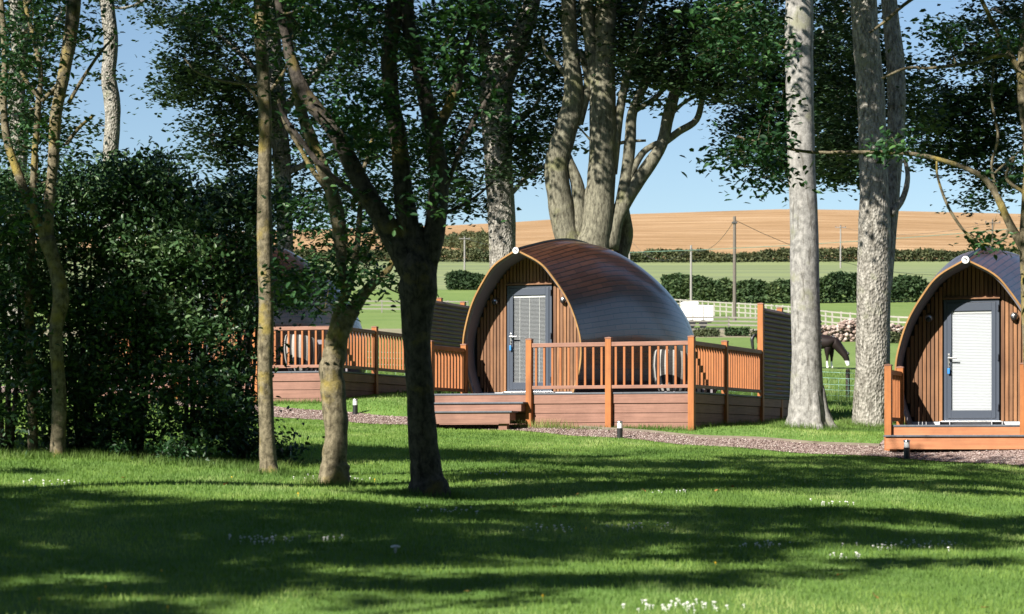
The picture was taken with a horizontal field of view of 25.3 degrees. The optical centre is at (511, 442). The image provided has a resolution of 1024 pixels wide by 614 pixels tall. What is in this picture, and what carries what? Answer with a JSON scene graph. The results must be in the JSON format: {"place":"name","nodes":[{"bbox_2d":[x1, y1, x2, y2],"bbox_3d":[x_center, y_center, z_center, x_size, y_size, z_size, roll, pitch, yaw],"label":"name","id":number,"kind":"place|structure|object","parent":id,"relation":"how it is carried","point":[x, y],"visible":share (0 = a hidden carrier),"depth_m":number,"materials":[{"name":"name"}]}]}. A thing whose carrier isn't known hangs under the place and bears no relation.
{"place":"outdoors","nodes":[
{"label":"outdoors","id":0,"kind":"place"},
{"bbox_2d":[0,337,898,399],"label":"meadow","id":1,"kind":"structure","parent":0,"point":[839,364],"depth_m":127.31,"materials":[{"name":"green plant"}]},
{"bbox_2d":[750,329,756,337],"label":"weed clump","id":2,"kind":"object","parent":1,"relation":"on","point":[753,332],"visible":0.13,"depth_m":157.84,"materials":[{"name":"green plant"}]},
{"bbox_2d":[750,331,772,348],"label":"horse","id":3,"kind":"object","parent":1,"relation":"on","point":[752,340],"visible":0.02,"depth_m":113.76},
{"bbox_2d":[821,335,849,367],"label":"horse","id":4,"kind":"object","parent":1,"relation":"on","point":[829,344],"visible":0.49,"depth_m":106.43},
{"bbox_2d":[821,318,903,341],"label":"stone wall","id":5,"kind":"structure","parent":1,"relation":"on","point":[844,330],"depth_m":149.13,"materials":[{"name":"beige stone"}]},
{"bbox_2d":[890,330,901,342],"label":"weed clump","id":6,"kind":"object","parent":1,"relation":"on","point":[895,337],"visible":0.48,"depth_m":146.68,"materials":[{"name":"green plant"}]},
{"bbox_2d":[38,329,890,336],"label":"track","id":7,"kind":"structure","parent":0,"point":[722,334],"depth_m":168.23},
{"bbox_2d":[680,302,712,327],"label":"trailer","id":8,"kind":"object","parent":7,"relation":"on","point":[692,309],"visible":0.63,"depth_m":175.00,"materials":[{"name":"white metal"}]},
{"bbox_2d":[693,328,720,336],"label":"weed clump","id":9,"kind":"object","parent":7,"relation":"on","point":[706,332],"visible":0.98,"depth_m":159.62,"materials":[{"name":"green plant"}]},
{"bbox_2d":[687,316,756,330],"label":"paddock fence","id":10,"kind":"object","parent":7,"relation":"on","point":[728,321],"visible":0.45,"depth_m":165.91,"materials":[{"name":"white wood"}]},
{"bbox_2d":[724,326,750,335],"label":"weed clump","id":11,"kind":"object","parent":7,"relation":"on","point":[736,331],"visible":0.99,"depth_m":160.75,"materials":[{"name":"green plant"}]},
{"bbox_2d":[34,290,916,328],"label":"paddock","id":12,"kind":"structure","parent":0,"point":[384,319],"depth_m":235.41,"materials":[{"name":"green plant"}]},
{"bbox_2d":[350,300,468,312],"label":"paddock fence","id":13,"kind":"object","parent":12,"relation":"on","point":[381,305],"visible":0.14,"depth_m":226.81,"materials":[{"name":"white wood"}]},
{"bbox_2d":[444,269,484,289],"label":"bush","id":14,"kind":"object","parent":12,"relation":"on","point":[465,279],"visible":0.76,"depth_m":299.22,"materials":[{"name":"green plant"}]},
{"bbox_2d":[669,274,693,304],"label":"bush","id":15,"kind":"object","parent":12,"relation":"on","point":[679,289],"visible":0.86,"depth_m":255.24,"materials":[{"name":"green plant"}]},
{"bbox_2d":[689,245,692,301],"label":"utility pole","id":16,"kind":"object","parent":12,"relation":"on","point":[690,250],"visible":0.83,"depth_m":249.90,"materials":[{"name":"wood"}]},
{"bbox_2d":[732,216,736,320],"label":"utility pole","id":17,"kind":"object","parent":12,"relation":"on","point":[734,222],"visible":0.83,"depth_m":189.88,"materials":[{"name":"brown wood"}]},
{"bbox_2d":[737,221,927,274],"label":"overhead cable","id":18,"kind":"object","parent":17,"relation":"attached to","point":[827,257],"visible":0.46,"depth_m":198.74,"materials":[{"name":"black rubber"}]},
{"bbox_2d":[675,299,907,325],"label":"paddock fence","id":19,"kind":"object","parent":12,"relation":"on","point":[782,306],"visible":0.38,"depth_m":201.08,"materials":[{"name":"white wood"}]},
{"bbox_2d":[660,270,929,303],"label":"hedge","id":20,"kind":"object","parent":12,"relation":"on","point":[835,285],"visible":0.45,"depth_m":263.66,"materials":[{"name":"green plant"}]},
{"bbox_2d":[985,219,999,241],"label":"utility pole","id":21,"kind":"object","parent":12,"relation":"on","point":[992,222],"visible":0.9,"depth_m":299.77,"materials":[{"name":"brown wood"}]},
{"bbox_2d":[38,259,950,289],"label":"pasture","id":22,"kind":"structure","parent":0,"point":[768,271],"depth_m":427.44,"materials":[{"name":"green plant"}]},
{"bbox_2d":[459,236,469,269],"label":"utility pole","id":23,"kind":"object","parent":22,"relation":"on","point":[464,249],"visible":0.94,"depth_m":419.86,"materials":[{"name":"wood"}]},
{"bbox_2d":[35,245,1018,262],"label":"hedge","id":24,"kind":"object","parent":22,"relation":"on","point":[780,254],"visible":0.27,"depth_m":456.46,"materials":[{"name":"green plant"}]},
{"bbox_2d":[835,225,845,267],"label":"utility pole","id":25,"kind":"object","parent":22,"relation":"on","point":[840,227],"visible":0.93,"depth_m":429.86,"materials":[{"name":"wood"}]},
{"bbox_2d":[842,224,983,234],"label":"overhead cable","id":26,"kind":"object","parent":25,"relation":"attached to","point":[923,233],"visible":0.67,"depth_m":347.66,"materials":[{"name":"black rubber"}]},
{"bbox_2d":[0,0,1022,234],"label":"sky","id":27,"kind":"structure","parent":0,"point":[667,190],"materials":[{"name":"blue"}]},
{"bbox_2d":[0,379,1023,613],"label":"lawn","id":28,"kind":"structure","parent":0,"point":[438,608],"depth_m":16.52,"materials":[{"name":"plant"}]},
{"bbox_2d":[0,132,81,454],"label":"slim tree","id":29,"kind":"object","parent":28,"relation":"on","point":[28,295],"visible":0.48,"depth_m":26.56,"materials":[{"name":"brown plant"}]},
{"bbox_2d":[0,155,100,457],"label":"shrub","id":30,"kind":"object","parent":28,"relation":"on","point":[16,271],"visible":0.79,"depth_m":26.40,"materials":[{"name":"green plant"}]},
{"bbox_2d":[0,0,113,385],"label":"mature tree","id":31,"kind":"object","parent":28,"relation":"on","point":[29,115],"visible":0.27,"depth_m":49.95,"materials":[{"name":"green plant"}]},
{"bbox_2d":[0,0,136,456],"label":"young tree","id":32,"kind":"object","parent":28,"relation":"on","point":[44,227],"visible":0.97,"depth_m":25.94,"materials":[{"name":"green plant"}]},
{"bbox_2d":[0,149,156,452],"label":"shrub","id":33,"kind":"object","parent":28,"relation":"on","point":[73,351],"visible":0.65,"depth_m":26.96,"materials":[{"name":"green plant"}]},
{"bbox_2d":[68,0,191,363],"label":"mature tree","id":34,"kind":"object","parent":28,"relation":"on","point":[107,75],"visible":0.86,"depth_m":57.84,"materials":[{"name":"grey plant"}]},
{"bbox_2d":[50,127,223,453],"bbox_3d":[-4.602,-1.753,27.397,2.360,4.065,3.509,0,0,0],"label":"shrub","id":35,"kind":"object","parent":28,"relation":"on","point":[126,288],"visible":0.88,"depth_m":26.70,"materials":[{"name":"green plant"}]},
{"bbox_2d":[90,423,215,464],"bbox_3d":[-4.190,0.179,26.224,1.615,0.815,1.062,0,0,0],"label":"shrub","id":36,"kind":"object","parent":28,"relation":"on","point":[180,453],"visible":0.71,"depth_m":26.13,"materials":[{"name":"green plant"}]},
{"bbox_2d":[109,165,289,456],"bbox_3d":[-3.833,-1.509,27.185,2.200,3.700,3.133,0,0,-20],"label":"shrub","id":37,"kind":"object","parent":28,"relation":"on","point":[200,334],"visible":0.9,"depth_m":26.55,"materials":[{"name":"green plant"}]},
{"bbox_2d":[131,0,347,472],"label":"young tree","id":38,"kind":"object","parent":28,"relation":"on","point":[267,454],"visible":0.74,"depth_m":24.94,"materials":[{"name":"green plant"}]},
{"bbox_2d":[163,159,327,462],"bbox_3d":[-3.225,-1.540,27.818,2.170,3.876,3.194,0,0,0],"label":"shrub","id":39,"kind":"object","parent":28,"relation":"on","point":[249,235],"visible":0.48,"depth_m":27.50,"materials":[{"name":"green plant"}]},
{"bbox_2d":[100,297,470,401],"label":"deck","id":40,"kind":"structure","parent":28,"relation":"on","point":[368,353],"depth_m":46.67,"materials":[{"name":"brown wood"}]},
{"bbox_2d":[138,236,364,372],"bbox_3d":[-5.707,-3.019,51.675,3.469,3.182,8.185,0,0,19],"label":"camping pod","id":41,"kind":"object","parent":40,"relation":"on","point":[296,318],"visible":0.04,"depth_m":50.42,"materials":[{"name":"brown wood"}]},
{"bbox_2d":[284,334,319,370],"bbox_3d":[-4.323,-1.821,46.678,0.704,0.789,0.747,0,0,-30],"label":"tub chair","id":42,"kind":"object","parent":40,"relation":"on","point":[299,350],"visible":0.52,"depth_m":46.40,"materials":[{"name":"plastic"}]},
{"bbox_2d":[315,340,347,370],"bbox_3d":[-3.930,-1.791,47.927,0.800,0.722,0.705,0,0,19],"label":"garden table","id":43,"kind":"object","parent":40,"relation":"on","point":[319,342],"visible":0.09,"depth_m":48.08,"materials":[{"name":"white plastic"}]},
{"bbox_2d":[126,0,484,251],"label":"mature tree","id":44,"kind":"object","parent":28,"relation":"on","point":[184,77],"visible":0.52,"depth_m":55.25,"materials":[{"name":"green plant"}]},
{"bbox_2d":[218,0,438,485],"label":"young tree","id":45,"kind":"object","parent":28,"relation":"on","point":[334,466],"visible":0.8,"depth_m":24.11,"materials":[{"name":"green plant"}]},
{"bbox_2d":[225,0,538,496],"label":"young tree","id":46,"kind":"object","parent":28,"relation":"on","point":[413,245],"visible":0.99,"depth_m":22.89,"materials":[{"name":"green plant"}]},
{"bbox_2d":[391,545,399,552],"bbox_3d":[-0.820,0.746,16.028,0.072,0.058,0.072,0,0,0],"label":"mushroom","id":47,"kind":"object","parent":28,"relation":"on","point":[395,547],"visible":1,"depth_m":16.01,"materials":[{"name":"white plant"}]},
{"bbox_2d":[0,396,904,498],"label":"tall grass","id":48,"kind":"structure","parent":28,"relation":"on","point":[107,455],"depth_m":25.99,"materials":[{"name":"green plant"}]},
{"bbox_2d":[410,0,587,268],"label":"mature tree","id":49,"kind":"object","parent":28,"relation":"on","point":[497,150],"visible":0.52,"depth_m":54.72,"materials":[{"name":"green plant"}]},
{"bbox_2d":[384,352,853,401],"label":"wire fence","id":50,"kind":"object","parent":28,"relation":"on","point":[847,378],"visible":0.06,"depth_m":70.94,"materials":[{"name":"grey metal"}]},
{"bbox_2d":[431,303,821,430],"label":"deck","id":51,"kind":"structure","parent":28,"relation":"on","point":[724,367],"depth_m":41.04,"materials":[{"name":"brown wood"}]},
{"bbox_2d":[462,238,693,392],"bbox_3d":[1.598,-2.489,46.413,3.470,3.182,8.185,0,0,22],"label":"camping pod","id":52,"kind":"object","parent":51,"relation":"on","point":[564,290],"visible":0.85,"depth_m":43.48,"materials":[{"name":"brown wood"}]},
{"bbox_2d":[509,288,550,388],"bbox_3d":[0.348,-1.980,43.243,0.849,1.920,0.126,0,0,22],"label":"door","id":53,"kind":"structure","parent":52,"relation":"in","point":[529,307],"depth_m":43.32,"materials":[{"name":"white plastic"}]},
{"bbox_2d":[653,349,687,391],"bbox_3d":[2.905,-1.290,41.275,0.704,0.789,0.747,0,0,-30],"label":"tub chair","id":54,"kind":"object","parent":51,"relation":"on","point":[671,367],"visible":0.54,"depth_m":40.98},
{"bbox_2d":[687,388,716,392],"bbox_3d":[3.629,-1.290,43.374,0.704,0.789,0.747,0,0,20],"label":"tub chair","id":55,"kind":"object","parent":51,"relation":"on","point":[706,390],"visible":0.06,"depth_m":43.10,"materials":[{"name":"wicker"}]},
{"bbox_2d":[365,358,893,413],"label":"meadow grass","id":56,"kind":"structure","parent":28,"relation":"on","point":[841,406],"depth_m":80.41,"materials":[{"name":"green plant"}]},
{"bbox_2d":[496,0,784,257],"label":"mature tree","id":57,"kind":"object","parent":28,"relation":"on","point":[592,213],"visible":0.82,"depth_m":51.83,"materials":[{"name":"green plant"}]},
{"bbox_2d":[693,0,884,192],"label":"mature tree","id":58,"kind":"object","parent":28,"relation":"on","point":[741,119],"visible":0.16,"depth_m":56.81,"materials":[{"name":"green plant"}]},
{"bbox_2d":[785,0,838,429],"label":"mature tree","id":59,"kind":"object","parent":28,"relation":"on","point":[808,403],"visible":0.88,"depth_m":40.28,"materials":[{"name":"grey plant"}]},
{"bbox_2d":[657,0,1023,365],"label":"young tree","id":60,"kind":"object","parent":28,"relation":"on","point":[764,140],"visible":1,"depth_m":26.91,"materials":[{"name":"green plant"}]},
{"bbox_2d":[745,0,972,426],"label":"mature tree","id":61,"kind":"object","parent":28,"relation":"on","point":[881,201],"visible":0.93,"depth_m":44.97,"materials":[{"name":"grey plant"}]},
{"bbox_2d":[883,362,1023,451],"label":"deck","id":62,"kind":"structure","parent":28,"relation":"on","point":[1006,437],"depth_m":36.42,"materials":[{"name":"brown wood"}]},
{"bbox_2d":[894,246,1022,424],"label":"camping pod","id":63,"kind":"object","parent":62,"relation":"on","point":[959,355],"visible":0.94,"depth_m":37.91,"materials":[{"name":"wood cladding"},{"name":"shingle"},{"name":"glass"}]},
{"bbox_2d":[947,302,998,417],"bbox_3d":[7.659,-1.370,37.846,0.849,1.920,0.126,0,0,19],"label":"door","id":64,"kind":"structure","parent":63,"relation":"in","point":[971,327],"depth_m":37.89,"materials":[{"name":"white plastic"}]},
{"bbox_2d":[886,0,1022,224],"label":"mature tree","id":65,"kind":"object","parent":28,"relation":"on","point":[1005,100],"visible":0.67,"depth_m":54.07,"materials":[{"name":"green plant"}]},
{"bbox_2d":[1,386,1023,464],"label":"path","id":66,"kind":"structure","parent":0,"point":[947,452],"depth_m":37.26,"materials":[{"name":"grey gravel"}]},
{"bbox_2d":[352,399,357,414],"bbox_3d":[-3.021,-0.696,43.900,0.136,0.316,0.136,0,0,0],"label":"bollard light","id":67,"kind":"object","parent":66,"relation":"on","point":[355,406],"visible":1,"depth_m":43.86,"materials":[{"name":"black plastic"}]},
{"bbox_2d":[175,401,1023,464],"bbox_3d":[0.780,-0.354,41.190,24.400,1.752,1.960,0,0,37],"label":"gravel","id":68,"kind":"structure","parent":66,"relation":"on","point":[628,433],"depth_m":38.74,"materials":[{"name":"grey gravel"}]},
{"bbox_2d":[617,421,622,438],"bbox_3d":[1.861,-0.223,39.300,0.136,0.316,0.136,0,0,0],"label":"bollard light","id":69,"kind":"object","parent":66,"relation":"on","point":[619,428],"visible":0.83,"depth_m":39.26,"materials":[{"name":"black plastic"}]},
{"bbox_2d":[579,425,880,445],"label":"kerb","id":70,"kind":"structure","parent":66,"relation":"on","point":[754,437],"depth_m":38.73,"materials":[{"name":"grey concrete"}]},
{"bbox_2d":[903,440,909,458],"bbox_3d":[6.241,0.107,36.000,0.136,0.316,0.136,0,0,0],"label":"bollard light","id":71,"kind":"object","parent":66,"relation":"on","point":[906,449],"visible":1,"depth_m":35.96,"materials":[{"name":"black plastic"}]},
{"bbox_2d":[35,209,1020,258],"bbox_3d":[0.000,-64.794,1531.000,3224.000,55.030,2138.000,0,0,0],"label":"wheat field","id":72,"kind":"structure","parent":0,"point":[686,230],"depth_m":658.44,"materials":[{"name":"beige plant"}]},
{"bbox_2d":[443,229,488,250],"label":"scrub","id":73,"kind":"object","parent":72,"relation":"on","point":[455,241],"visible":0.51,"depth_m":512.95,"materials":[{"name":"green plant"}]},
{"bbox_2d":[366,370,853,402],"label":"rank grass","id":74,"kind":"structure","parent":0,"point":[848,399],"depth_m":70.31,"materials":[{"name":"green plant"}]},
{"bbox_2d":[629,228,1017,252],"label":"overhead cable","id":75,"kind":"object","parent":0,"point":[819,243],"visible":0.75,"depth_m":149.99,"materials":[{"name":"black metal"}]}
]}

